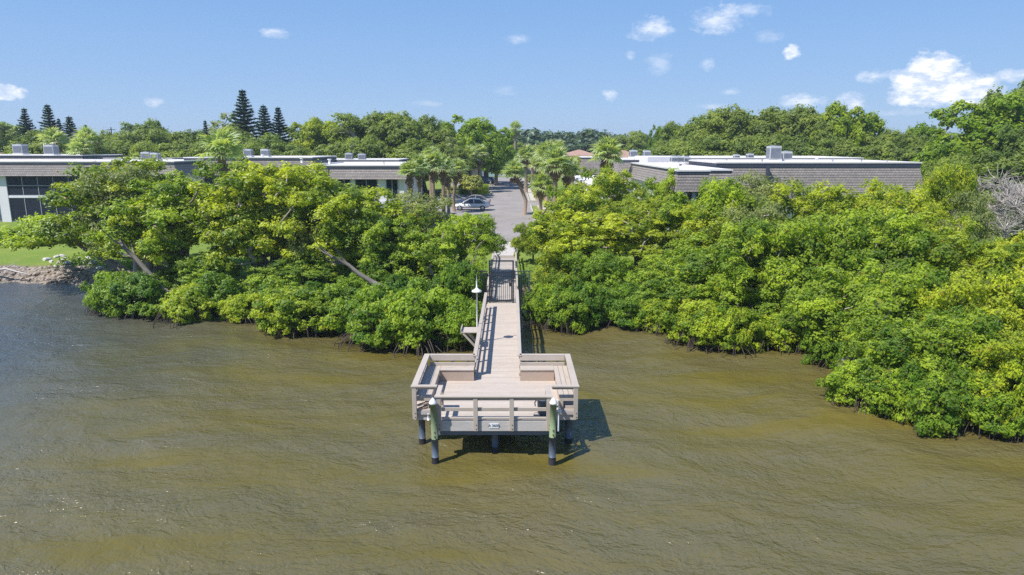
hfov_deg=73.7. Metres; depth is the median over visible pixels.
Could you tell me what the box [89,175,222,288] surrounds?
mangrove tree
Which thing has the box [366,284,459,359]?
mangrove bush
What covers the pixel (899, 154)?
oak tree
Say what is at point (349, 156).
rooftop air conditioner
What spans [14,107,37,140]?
norfolk pine
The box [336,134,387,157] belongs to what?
oak tree
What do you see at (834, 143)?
oak tree
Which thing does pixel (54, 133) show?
sabal palm
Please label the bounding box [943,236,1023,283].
mangrove tree
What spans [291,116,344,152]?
broadleaf tree
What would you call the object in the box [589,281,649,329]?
mangrove bush
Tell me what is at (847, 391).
mangrove bush
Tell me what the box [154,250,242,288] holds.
mangrove tree
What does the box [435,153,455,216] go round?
sabal palm
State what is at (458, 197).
parked car
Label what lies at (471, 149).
sabal palm
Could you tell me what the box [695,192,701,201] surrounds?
window
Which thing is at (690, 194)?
window
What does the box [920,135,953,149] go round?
oak tree
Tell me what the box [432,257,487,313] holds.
mangrove bush
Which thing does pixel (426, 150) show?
sabal palm
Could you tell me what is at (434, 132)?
oak tree
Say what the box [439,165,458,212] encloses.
sabal palm
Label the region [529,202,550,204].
side road
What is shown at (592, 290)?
mangrove bush
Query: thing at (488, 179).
parked car
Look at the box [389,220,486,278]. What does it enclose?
mangrove tree
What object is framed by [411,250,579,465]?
fishing pier
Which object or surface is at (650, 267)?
mangrove tree
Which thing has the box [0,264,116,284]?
riprap stones
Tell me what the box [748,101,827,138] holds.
oak tree
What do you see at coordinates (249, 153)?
rooftop air conditioner
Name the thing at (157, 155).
rooftop air conditioner
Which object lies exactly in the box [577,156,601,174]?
condo building
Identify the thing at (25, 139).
oak tree
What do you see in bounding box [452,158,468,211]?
sabal palm
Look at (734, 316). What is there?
mangrove bush
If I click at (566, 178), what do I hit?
sabal palm
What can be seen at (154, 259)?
mangrove tree
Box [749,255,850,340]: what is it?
mangrove tree
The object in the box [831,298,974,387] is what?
mangrove tree
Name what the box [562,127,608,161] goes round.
distant tree
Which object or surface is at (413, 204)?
mangrove tree
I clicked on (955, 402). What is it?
mangrove bush
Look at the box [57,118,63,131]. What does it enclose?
norfolk pine
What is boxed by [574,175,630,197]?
garage row
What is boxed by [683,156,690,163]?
rooftop air conditioner
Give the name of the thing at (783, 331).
mangrove bush
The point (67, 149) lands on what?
oak tree
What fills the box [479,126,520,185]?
broadleaf tree
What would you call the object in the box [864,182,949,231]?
mangrove tree
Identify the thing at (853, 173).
condo building
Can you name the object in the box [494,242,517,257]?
pier path
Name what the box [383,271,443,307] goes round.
mangrove bush
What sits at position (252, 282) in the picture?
mangrove bush
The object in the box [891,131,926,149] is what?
oak tree
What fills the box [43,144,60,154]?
rooftop air conditioner
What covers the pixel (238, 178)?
mangrove tree
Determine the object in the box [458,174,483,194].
ornamental tree
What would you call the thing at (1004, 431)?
mangrove bush
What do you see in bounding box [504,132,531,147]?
distant tree
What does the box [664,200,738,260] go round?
mangrove tree
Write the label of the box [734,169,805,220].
mangrove tree
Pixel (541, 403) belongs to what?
bait bucket
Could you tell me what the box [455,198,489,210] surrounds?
parked car
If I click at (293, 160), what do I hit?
condo building
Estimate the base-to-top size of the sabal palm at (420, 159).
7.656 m
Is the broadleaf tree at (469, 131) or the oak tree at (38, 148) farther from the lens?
the broadleaf tree at (469, 131)
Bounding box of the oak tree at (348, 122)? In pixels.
[325,110,364,136]
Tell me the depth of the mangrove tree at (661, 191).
50.27 m
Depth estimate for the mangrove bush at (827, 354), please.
29.12 m
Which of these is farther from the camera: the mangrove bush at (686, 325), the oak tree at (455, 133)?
the oak tree at (455, 133)
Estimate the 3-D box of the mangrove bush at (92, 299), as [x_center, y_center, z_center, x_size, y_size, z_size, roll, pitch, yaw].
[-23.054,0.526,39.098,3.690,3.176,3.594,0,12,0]
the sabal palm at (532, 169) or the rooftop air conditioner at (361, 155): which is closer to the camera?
the rooftop air conditioner at (361, 155)
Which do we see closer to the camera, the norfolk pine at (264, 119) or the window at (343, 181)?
the window at (343, 181)
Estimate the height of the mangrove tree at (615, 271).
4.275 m
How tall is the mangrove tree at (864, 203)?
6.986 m
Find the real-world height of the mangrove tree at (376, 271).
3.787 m
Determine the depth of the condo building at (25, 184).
72.63 m
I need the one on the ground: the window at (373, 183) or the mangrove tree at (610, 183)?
the mangrove tree at (610, 183)
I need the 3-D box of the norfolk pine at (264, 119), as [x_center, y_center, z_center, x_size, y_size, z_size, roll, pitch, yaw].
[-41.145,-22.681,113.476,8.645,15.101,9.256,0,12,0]
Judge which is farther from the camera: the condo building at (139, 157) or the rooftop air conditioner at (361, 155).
the condo building at (139, 157)
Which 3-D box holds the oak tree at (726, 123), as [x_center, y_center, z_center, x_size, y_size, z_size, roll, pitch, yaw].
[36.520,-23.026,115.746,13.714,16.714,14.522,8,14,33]
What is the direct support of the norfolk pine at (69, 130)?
on the ground
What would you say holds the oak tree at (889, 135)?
on the ground
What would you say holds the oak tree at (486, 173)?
on the ground
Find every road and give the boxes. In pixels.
[471,177,534,240]
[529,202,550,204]
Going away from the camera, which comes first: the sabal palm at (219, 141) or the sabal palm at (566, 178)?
the sabal palm at (219, 141)
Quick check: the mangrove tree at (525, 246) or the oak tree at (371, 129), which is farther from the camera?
the oak tree at (371, 129)
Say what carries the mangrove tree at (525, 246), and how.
on the ground
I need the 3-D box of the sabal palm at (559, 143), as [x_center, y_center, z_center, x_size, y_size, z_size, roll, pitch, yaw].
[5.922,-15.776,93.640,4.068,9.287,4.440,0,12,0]
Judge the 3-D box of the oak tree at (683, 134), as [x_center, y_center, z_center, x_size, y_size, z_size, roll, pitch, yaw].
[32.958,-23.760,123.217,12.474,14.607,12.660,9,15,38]
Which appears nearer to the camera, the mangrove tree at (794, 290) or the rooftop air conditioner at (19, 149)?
the mangrove tree at (794, 290)
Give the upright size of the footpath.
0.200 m
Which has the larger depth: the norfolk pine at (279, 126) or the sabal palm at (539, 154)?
the norfolk pine at (279, 126)
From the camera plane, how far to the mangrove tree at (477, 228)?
41.73 m
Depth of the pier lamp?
28.51 m
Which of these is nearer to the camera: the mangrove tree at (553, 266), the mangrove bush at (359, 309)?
the mangrove bush at (359, 309)
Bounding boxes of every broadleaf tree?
[283,117,323,148]
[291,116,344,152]
[440,114,508,175]
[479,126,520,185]
[647,124,661,152]
[808,100,872,146]
[854,111,887,141]
[903,122,936,144]
[909,90,1023,174]
[920,139,992,173]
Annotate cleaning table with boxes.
[461,324,477,345]
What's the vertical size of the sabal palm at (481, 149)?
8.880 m
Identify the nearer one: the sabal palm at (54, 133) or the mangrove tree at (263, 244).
the mangrove tree at (263, 244)
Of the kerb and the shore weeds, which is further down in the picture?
the shore weeds
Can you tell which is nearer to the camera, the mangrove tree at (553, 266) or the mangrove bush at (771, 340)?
the mangrove bush at (771, 340)
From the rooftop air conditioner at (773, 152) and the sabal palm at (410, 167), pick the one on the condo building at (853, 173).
the rooftop air conditioner at (773, 152)
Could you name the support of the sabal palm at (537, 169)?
on the ground
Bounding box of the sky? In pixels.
[0,0,1023,140]
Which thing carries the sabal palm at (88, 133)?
on the ground
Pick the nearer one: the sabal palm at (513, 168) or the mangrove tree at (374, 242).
the mangrove tree at (374, 242)
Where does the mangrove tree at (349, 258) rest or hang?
on the ground
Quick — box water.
[0,281,1023,574]
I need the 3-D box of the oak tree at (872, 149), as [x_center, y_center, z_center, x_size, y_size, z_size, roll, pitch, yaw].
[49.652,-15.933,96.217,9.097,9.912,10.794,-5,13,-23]
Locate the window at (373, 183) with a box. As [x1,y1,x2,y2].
[355,179,377,198]
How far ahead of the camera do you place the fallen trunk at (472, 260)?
36.35 m
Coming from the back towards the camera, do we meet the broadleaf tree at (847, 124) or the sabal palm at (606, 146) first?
the broadleaf tree at (847, 124)
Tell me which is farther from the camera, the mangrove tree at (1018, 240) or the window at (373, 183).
the window at (373, 183)
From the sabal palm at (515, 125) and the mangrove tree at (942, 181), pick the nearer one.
the mangrove tree at (942, 181)
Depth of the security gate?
36.09 m
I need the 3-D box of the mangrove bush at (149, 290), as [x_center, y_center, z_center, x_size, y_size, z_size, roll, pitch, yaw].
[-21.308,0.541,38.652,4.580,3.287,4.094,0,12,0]
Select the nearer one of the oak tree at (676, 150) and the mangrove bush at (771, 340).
the mangrove bush at (771, 340)
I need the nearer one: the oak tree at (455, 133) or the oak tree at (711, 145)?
the oak tree at (711, 145)
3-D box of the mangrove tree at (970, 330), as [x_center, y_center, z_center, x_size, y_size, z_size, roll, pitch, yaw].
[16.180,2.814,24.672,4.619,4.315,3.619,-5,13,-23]
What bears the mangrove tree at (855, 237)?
on the ground
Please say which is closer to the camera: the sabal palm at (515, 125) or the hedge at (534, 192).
the hedge at (534, 192)
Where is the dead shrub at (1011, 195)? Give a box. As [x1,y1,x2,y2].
[949,163,1023,241]
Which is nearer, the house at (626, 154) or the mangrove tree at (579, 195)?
the mangrove tree at (579, 195)
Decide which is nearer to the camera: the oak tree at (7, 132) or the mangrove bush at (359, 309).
the mangrove bush at (359, 309)
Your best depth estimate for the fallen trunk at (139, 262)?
38.93 m
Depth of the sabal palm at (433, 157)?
68.73 m
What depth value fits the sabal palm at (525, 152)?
115.60 m
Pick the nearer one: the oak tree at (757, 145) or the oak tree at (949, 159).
the oak tree at (949, 159)
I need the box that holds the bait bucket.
[534,398,546,415]
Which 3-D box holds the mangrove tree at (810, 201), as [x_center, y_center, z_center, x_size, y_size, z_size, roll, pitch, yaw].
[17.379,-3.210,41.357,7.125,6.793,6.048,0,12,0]
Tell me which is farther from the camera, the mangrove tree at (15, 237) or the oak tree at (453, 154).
the oak tree at (453, 154)
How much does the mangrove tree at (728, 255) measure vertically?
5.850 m
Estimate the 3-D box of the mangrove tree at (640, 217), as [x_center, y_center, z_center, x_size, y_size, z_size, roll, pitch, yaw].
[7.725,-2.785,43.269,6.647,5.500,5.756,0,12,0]
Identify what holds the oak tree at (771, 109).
on the ground
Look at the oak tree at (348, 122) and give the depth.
108.22 m
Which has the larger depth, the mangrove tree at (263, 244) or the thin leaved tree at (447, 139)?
the thin leaved tree at (447, 139)
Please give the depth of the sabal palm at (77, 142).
95.45 m
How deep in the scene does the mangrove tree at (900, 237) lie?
30.92 m
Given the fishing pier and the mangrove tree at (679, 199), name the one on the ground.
the mangrove tree at (679, 199)
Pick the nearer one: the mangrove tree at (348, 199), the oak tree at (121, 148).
the mangrove tree at (348, 199)
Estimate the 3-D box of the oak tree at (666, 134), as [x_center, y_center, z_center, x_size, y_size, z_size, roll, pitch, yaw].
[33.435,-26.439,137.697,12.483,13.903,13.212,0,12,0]
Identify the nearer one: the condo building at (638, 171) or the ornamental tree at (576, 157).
the condo building at (638, 171)
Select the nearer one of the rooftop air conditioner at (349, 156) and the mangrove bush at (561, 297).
the mangrove bush at (561, 297)
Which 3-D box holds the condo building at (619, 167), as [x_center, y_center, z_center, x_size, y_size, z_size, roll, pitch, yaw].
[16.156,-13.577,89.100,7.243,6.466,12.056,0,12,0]
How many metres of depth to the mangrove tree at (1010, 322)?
24.73 m
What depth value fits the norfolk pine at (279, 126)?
116.39 m
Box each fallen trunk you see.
[101,226,169,292]
[313,239,379,284]
[461,240,481,275]
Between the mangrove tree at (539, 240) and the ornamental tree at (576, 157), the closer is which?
the mangrove tree at (539, 240)
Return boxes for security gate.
[472,260,529,313]
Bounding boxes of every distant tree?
[502,127,547,145]
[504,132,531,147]
[532,133,566,151]
[538,129,552,139]
[554,130,575,142]
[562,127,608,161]
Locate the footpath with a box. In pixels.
[523,178,547,212]
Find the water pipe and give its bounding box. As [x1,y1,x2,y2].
[557,400,561,430]
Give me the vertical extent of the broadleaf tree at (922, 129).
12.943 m
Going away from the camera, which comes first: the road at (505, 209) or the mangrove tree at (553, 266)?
the mangrove tree at (553, 266)
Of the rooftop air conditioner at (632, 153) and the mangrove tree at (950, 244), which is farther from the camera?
the rooftop air conditioner at (632, 153)
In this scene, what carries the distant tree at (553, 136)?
on the ground
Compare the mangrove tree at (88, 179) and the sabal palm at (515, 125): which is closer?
the mangrove tree at (88, 179)
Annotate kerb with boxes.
[437,179,543,219]
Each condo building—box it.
[0,154,122,158]
[0,159,204,221]
[101,157,183,158]
[183,156,336,205]
[307,162,425,228]
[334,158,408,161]
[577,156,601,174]
[603,158,638,180]
[628,162,734,229]
[634,156,863,161]
[669,169,710,230]
[687,159,922,217]
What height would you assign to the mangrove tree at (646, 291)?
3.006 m
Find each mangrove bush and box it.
[78,270,141,317]
[99,270,170,319]
[152,282,218,328]
[188,268,248,314]
[215,292,261,325]
[221,273,301,315]
[247,285,337,339]
[301,278,359,333]
[318,279,409,352]
[331,268,385,300]
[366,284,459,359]
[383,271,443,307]
[419,293,481,352]
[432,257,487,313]
[521,282,567,328]
[537,283,595,334]
[567,276,616,329]
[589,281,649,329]
[624,298,680,335]
[657,296,739,353]
[695,299,770,357]
[740,306,802,354]
[769,299,836,357]
[796,317,854,369]
[812,356,894,414]
[858,365,939,422]
[886,359,983,436]
[937,368,1023,441]
[981,358,1023,443]
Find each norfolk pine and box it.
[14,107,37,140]
[37,103,61,131]
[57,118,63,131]
[61,116,77,143]
[201,121,209,144]
[228,90,260,138]
[252,105,276,136]
[271,107,292,145]
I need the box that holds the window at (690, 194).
[686,192,692,201]
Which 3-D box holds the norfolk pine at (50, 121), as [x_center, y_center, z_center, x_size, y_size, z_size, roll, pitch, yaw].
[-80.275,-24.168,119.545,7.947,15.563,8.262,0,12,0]
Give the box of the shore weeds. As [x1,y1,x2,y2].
[46,248,754,308]
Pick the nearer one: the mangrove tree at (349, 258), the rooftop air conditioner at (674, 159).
the mangrove tree at (349, 258)
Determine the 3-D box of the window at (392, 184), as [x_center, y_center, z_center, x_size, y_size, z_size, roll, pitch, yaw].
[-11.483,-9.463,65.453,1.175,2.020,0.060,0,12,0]
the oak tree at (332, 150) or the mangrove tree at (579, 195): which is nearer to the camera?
the mangrove tree at (579, 195)
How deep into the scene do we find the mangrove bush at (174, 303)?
36.53 m
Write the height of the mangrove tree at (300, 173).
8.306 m
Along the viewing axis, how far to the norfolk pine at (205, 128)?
105.06 m
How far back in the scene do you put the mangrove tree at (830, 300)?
29.04 m
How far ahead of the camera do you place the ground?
52.52 m
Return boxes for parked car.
[436,194,465,201]
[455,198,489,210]
[456,194,490,202]
[482,176,493,183]
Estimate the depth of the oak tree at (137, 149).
99.90 m
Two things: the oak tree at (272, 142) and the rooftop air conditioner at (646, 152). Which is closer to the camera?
the rooftop air conditioner at (646, 152)
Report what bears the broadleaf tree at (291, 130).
on the ground
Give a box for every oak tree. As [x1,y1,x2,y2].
[0,121,40,152]
[0,129,69,153]
[0,141,43,153]
[60,148,100,153]
[91,127,124,144]
[93,140,140,156]
[103,128,149,145]
[118,116,171,139]
[124,140,180,157]
[144,128,194,148]
[161,142,215,157]
[182,129,201,143]
[191,124,253,153]
[227,140,265,155]
[236,130,294,152]
[270,143,310,155]
[307,140,345,157]
[325,110,364,136]
[328,108,405,157]
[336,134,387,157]
[355,110,425,153]
[382,138,442,182]
[417,114,461,191]
[434,142,475,186]
[437,119,457,137]
[474,138,517,176]
[507,141,530,173]
[610,130,651,155]
[649,120,690,151]
[651,139,697,155]
[665,114,722,149]
[682,133,754,155]
[688,103,763,143]
[719,132,788,155]
[745,106,786,129]
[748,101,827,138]
[778,134,837,156]
[790,111,837,143]
[805,134,863,156]
[834,138,898,160]
[859,127,907,149]
[867,142,924,161]
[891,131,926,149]
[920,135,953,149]
[921,152,975,213]
[931,148,1023,227]
[976,79,1023,148]
[993,124,1023,158]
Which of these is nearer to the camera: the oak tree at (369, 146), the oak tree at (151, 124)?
the oak tree at (369, 146)
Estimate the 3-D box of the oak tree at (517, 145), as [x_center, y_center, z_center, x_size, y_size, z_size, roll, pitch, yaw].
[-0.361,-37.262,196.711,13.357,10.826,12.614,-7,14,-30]
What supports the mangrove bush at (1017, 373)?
in the water
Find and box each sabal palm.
[34,125,71,152]
[63,135,95,154]
[70,125,109,154]
[195,126,249,179]
[395,160,422,196]
[410,154,430,214]
[419,145,440,200]
[424,149,446,225]
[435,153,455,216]
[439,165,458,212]
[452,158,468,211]
[464,144,481,176]
[472,143,489,177]
[501,158,527,214]
[509,119,521,149]
[515,144,534,192]
[522,145,536,182]
[526,172,552,211]
[528,155,542,200]
[532,139,556,206]
[537,145,574,213]
[549,138,569,163]
[559,155,581,192]
[570,158,580,184]
[586,136,624,199]
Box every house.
[466,168,482,175]
[562,150,592,182]
[612,150,639,157]
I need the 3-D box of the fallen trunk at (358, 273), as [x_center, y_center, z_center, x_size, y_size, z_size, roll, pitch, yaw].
[-8.874,-1.234,36.451,3.827,2.795,0.886,1,12,7]
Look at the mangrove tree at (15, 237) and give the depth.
44.01 m
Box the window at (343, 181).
[338,179,350,188]
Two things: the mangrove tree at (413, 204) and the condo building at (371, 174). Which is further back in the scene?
the condo building at (371, 174)
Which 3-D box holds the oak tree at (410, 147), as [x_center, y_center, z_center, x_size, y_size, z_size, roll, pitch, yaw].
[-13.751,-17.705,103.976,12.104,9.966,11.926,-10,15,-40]
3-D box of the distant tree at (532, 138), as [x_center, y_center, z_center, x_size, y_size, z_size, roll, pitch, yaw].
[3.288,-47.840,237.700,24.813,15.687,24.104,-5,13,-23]
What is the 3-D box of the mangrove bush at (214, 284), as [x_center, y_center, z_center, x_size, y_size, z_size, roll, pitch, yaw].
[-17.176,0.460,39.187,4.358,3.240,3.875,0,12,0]
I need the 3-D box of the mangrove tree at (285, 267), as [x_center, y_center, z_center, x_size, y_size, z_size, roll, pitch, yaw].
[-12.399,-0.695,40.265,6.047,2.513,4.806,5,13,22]
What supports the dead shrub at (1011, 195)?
on the ground
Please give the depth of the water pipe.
20.67 m
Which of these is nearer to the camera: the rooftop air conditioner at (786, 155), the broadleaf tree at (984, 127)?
the rooftop air conditioner at (786, 155)
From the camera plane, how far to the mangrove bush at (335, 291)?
35.76 m
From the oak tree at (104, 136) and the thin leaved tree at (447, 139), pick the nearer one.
the thin leaved tree at (447, 139)
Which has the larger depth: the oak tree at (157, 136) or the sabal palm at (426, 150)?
the oak tree at (157, 136)
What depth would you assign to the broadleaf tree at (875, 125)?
108.86 m
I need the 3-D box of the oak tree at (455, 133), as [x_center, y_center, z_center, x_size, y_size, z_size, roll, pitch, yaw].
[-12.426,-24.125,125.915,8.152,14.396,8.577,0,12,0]
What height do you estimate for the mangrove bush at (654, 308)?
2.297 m
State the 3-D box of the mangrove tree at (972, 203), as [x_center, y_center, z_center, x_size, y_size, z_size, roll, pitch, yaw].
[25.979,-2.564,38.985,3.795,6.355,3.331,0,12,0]
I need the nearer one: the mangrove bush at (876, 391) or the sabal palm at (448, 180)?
the mangrove bush at (876, 391)
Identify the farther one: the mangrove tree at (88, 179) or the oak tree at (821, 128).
the oak tree at (821, 128)
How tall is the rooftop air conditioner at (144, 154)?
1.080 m
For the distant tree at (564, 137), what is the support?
on the ground
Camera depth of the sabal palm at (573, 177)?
88.68 m
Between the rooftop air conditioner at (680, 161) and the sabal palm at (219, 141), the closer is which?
the sabal palm at (219, 141)
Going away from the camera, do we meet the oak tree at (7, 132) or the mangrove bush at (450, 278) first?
the mangrove bush at (450, 278)
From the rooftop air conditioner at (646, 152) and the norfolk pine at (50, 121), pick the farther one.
the norfolk pine at (50, 121)
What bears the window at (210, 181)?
in the condo building at (293, 160)
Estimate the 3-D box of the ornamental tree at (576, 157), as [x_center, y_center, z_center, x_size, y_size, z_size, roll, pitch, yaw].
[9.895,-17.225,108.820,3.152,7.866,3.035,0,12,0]
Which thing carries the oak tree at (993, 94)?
on the ground
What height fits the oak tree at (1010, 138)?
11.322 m
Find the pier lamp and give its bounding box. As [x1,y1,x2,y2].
[472,274,481,335]
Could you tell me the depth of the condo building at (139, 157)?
94.54 m
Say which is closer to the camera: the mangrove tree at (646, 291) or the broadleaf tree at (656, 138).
the mangrove tree at (646, 291)
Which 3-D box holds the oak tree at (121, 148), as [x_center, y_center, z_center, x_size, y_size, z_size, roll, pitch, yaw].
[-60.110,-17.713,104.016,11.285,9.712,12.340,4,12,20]
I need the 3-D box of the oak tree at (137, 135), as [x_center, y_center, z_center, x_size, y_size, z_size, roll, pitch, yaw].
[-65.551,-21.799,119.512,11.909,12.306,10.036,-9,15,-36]
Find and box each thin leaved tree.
[200,112,253,135]
[443,136,470,182]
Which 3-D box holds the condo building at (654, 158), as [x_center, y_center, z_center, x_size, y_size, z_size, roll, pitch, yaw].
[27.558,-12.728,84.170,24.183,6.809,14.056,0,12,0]
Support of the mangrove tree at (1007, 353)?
in the water
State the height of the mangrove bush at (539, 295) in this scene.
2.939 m
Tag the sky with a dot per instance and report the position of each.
(618, 67)
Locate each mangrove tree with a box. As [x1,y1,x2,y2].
[0,210,130,271]
[33,154,192,275]
[70,161,158,272]
[78,201,206,274]
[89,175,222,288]
[132,169,220,256]
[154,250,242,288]
[174,154,307,281]
[197,196,312,271]
[223,159,349,260]
[246,256,348,289]
[269,189,329,281]
[280,175,434,262]
[287,229,364,283]
[342,208,437,265]
[354,246,432,293]
[385,188,467,255]
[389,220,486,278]
[438,212,508,264]
[510,221,547,262]
[524,202,593,248]
[524,207,664,272]
[528,180,622,240]
[531,232,602,290]
[552,248,641,290]
[571,163,650,254]
[587,199,681,269]
[615,189,676,267]
[623,271,690,311]
[631,254,711,300]
[643,165,679,255]
[651,190,708,255]
[656,232,765,307]
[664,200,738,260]
[679,174,760,247]
[698,215,827,310]
[710,198,797,308]
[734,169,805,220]
[746,177,850,238]
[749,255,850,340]
[761,208,892,309]
[776,257,918,358]
[806,176,912,241]
[811,202,941,309]
[829,259,968,361]
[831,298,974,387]
[853,257,910,277]
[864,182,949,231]
[884,302,1017,391]
[887,206,1004,284]
[913,159,989,230]
[913,264,1023,358]
[937,186,1002,242]
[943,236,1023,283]
[964,328,1023,405]
[972,267,1023,383]
[998,230,1023,279]
[1000,203,1023,241]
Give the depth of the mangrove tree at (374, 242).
39.02 m
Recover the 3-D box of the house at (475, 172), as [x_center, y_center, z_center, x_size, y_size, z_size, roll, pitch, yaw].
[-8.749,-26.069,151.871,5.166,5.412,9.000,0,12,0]
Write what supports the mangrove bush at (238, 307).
in the water
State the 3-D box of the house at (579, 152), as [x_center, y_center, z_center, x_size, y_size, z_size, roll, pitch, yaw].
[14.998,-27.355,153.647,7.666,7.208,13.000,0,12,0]
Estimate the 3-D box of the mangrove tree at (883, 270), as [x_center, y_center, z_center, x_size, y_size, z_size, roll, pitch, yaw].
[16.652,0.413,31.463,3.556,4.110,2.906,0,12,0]
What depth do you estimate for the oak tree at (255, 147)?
100.88 m
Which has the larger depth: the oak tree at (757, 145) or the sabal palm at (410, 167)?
the oak tree at (757, 145)
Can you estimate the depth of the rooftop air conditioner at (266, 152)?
82.95 m
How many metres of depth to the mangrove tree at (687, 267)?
34.87 m
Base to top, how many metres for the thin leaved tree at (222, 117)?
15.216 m
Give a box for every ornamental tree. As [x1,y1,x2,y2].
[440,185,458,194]
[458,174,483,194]
[570,155,580,176]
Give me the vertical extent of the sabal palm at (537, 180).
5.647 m
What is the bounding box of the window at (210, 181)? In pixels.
[204,176,296,188]
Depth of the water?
20.43 m
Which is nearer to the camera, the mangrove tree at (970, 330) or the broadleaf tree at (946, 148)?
the mangrove tree at (970, 330)
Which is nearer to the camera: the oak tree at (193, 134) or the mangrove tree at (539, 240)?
the mangrove tree at (539, 240)
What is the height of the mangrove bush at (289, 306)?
3.084 m
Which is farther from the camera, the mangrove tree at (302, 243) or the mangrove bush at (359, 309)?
the mangrove tree at (302, 243)
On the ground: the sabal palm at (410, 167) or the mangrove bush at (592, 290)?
the sabal palm at (410, 167)
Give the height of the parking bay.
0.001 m
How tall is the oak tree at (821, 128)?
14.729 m
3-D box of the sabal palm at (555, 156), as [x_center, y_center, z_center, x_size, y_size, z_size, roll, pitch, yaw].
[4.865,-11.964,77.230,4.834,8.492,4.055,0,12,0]
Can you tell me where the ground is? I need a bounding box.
[0,162,1020,323]
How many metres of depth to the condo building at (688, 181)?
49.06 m
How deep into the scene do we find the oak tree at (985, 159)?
63.35 m
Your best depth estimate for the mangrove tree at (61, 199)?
42.57 m
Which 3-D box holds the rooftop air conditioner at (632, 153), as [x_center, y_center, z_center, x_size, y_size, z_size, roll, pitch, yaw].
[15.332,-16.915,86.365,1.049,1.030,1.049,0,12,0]
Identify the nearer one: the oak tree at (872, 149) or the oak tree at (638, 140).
the oak tree at (872, 149)
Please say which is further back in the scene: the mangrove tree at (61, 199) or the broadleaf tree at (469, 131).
the broadleaf tree at (469, 131)
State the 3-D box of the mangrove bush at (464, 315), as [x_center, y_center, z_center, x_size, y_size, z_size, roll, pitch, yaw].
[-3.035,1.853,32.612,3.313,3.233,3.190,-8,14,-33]
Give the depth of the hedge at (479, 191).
112.75 m
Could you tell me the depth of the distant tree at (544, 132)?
242.34 m
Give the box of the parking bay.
[426,182,494,213]
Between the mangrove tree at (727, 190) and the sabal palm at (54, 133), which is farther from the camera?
the sabal palm at (54, 133)
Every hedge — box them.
[458,184,488,194]
[531,184,543,200]
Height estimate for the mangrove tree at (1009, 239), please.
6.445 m
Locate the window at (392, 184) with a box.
[386,179,397,198]
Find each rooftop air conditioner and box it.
[12,144,30,154]
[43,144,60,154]
[140,151,151,160]
[150,152,161,160]
[243,149,253,156]
[260,149,271,156]
[345,153,353,158]
[358,153,365,158]
[628,150,637,157]
[643,150,650,155]
[669,155,678,163]
[677,155,682,163]
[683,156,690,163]
[764,145,781,160]
[779,151,792,160]
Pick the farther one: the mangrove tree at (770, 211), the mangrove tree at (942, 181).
the mangrove tree at (942, 181)
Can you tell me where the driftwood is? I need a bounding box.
[0,263,29,274]
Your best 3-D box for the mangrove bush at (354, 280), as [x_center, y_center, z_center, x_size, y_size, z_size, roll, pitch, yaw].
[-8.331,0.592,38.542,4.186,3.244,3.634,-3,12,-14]
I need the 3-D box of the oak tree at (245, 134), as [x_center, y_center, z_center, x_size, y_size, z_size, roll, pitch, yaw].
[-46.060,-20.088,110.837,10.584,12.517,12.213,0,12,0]
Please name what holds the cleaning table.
attached to the fishing pier
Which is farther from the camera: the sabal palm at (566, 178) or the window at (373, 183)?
the sabal palm at (566, 178)
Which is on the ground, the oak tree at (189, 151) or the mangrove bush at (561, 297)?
the oak tree at (189, 151)
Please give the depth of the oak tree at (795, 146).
95.29 m
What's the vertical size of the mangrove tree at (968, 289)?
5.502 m
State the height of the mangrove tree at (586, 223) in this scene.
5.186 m
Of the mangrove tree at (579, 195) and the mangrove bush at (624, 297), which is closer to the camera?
the mangrove bush at (624, 297)
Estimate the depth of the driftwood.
47.95 m
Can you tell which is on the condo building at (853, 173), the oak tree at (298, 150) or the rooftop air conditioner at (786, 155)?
the rooftop air conditioner at (786, 155)
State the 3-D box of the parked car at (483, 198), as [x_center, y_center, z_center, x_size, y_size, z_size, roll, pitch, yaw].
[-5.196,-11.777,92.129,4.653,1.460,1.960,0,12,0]
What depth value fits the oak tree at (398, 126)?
108.88 m
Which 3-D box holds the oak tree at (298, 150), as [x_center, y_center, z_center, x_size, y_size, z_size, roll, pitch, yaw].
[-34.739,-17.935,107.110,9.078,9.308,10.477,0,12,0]
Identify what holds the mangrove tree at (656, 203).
on the ground
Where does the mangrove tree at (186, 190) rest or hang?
on the ground
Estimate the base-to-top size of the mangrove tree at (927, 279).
5.359 m
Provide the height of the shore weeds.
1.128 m
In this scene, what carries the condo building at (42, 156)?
on the ground

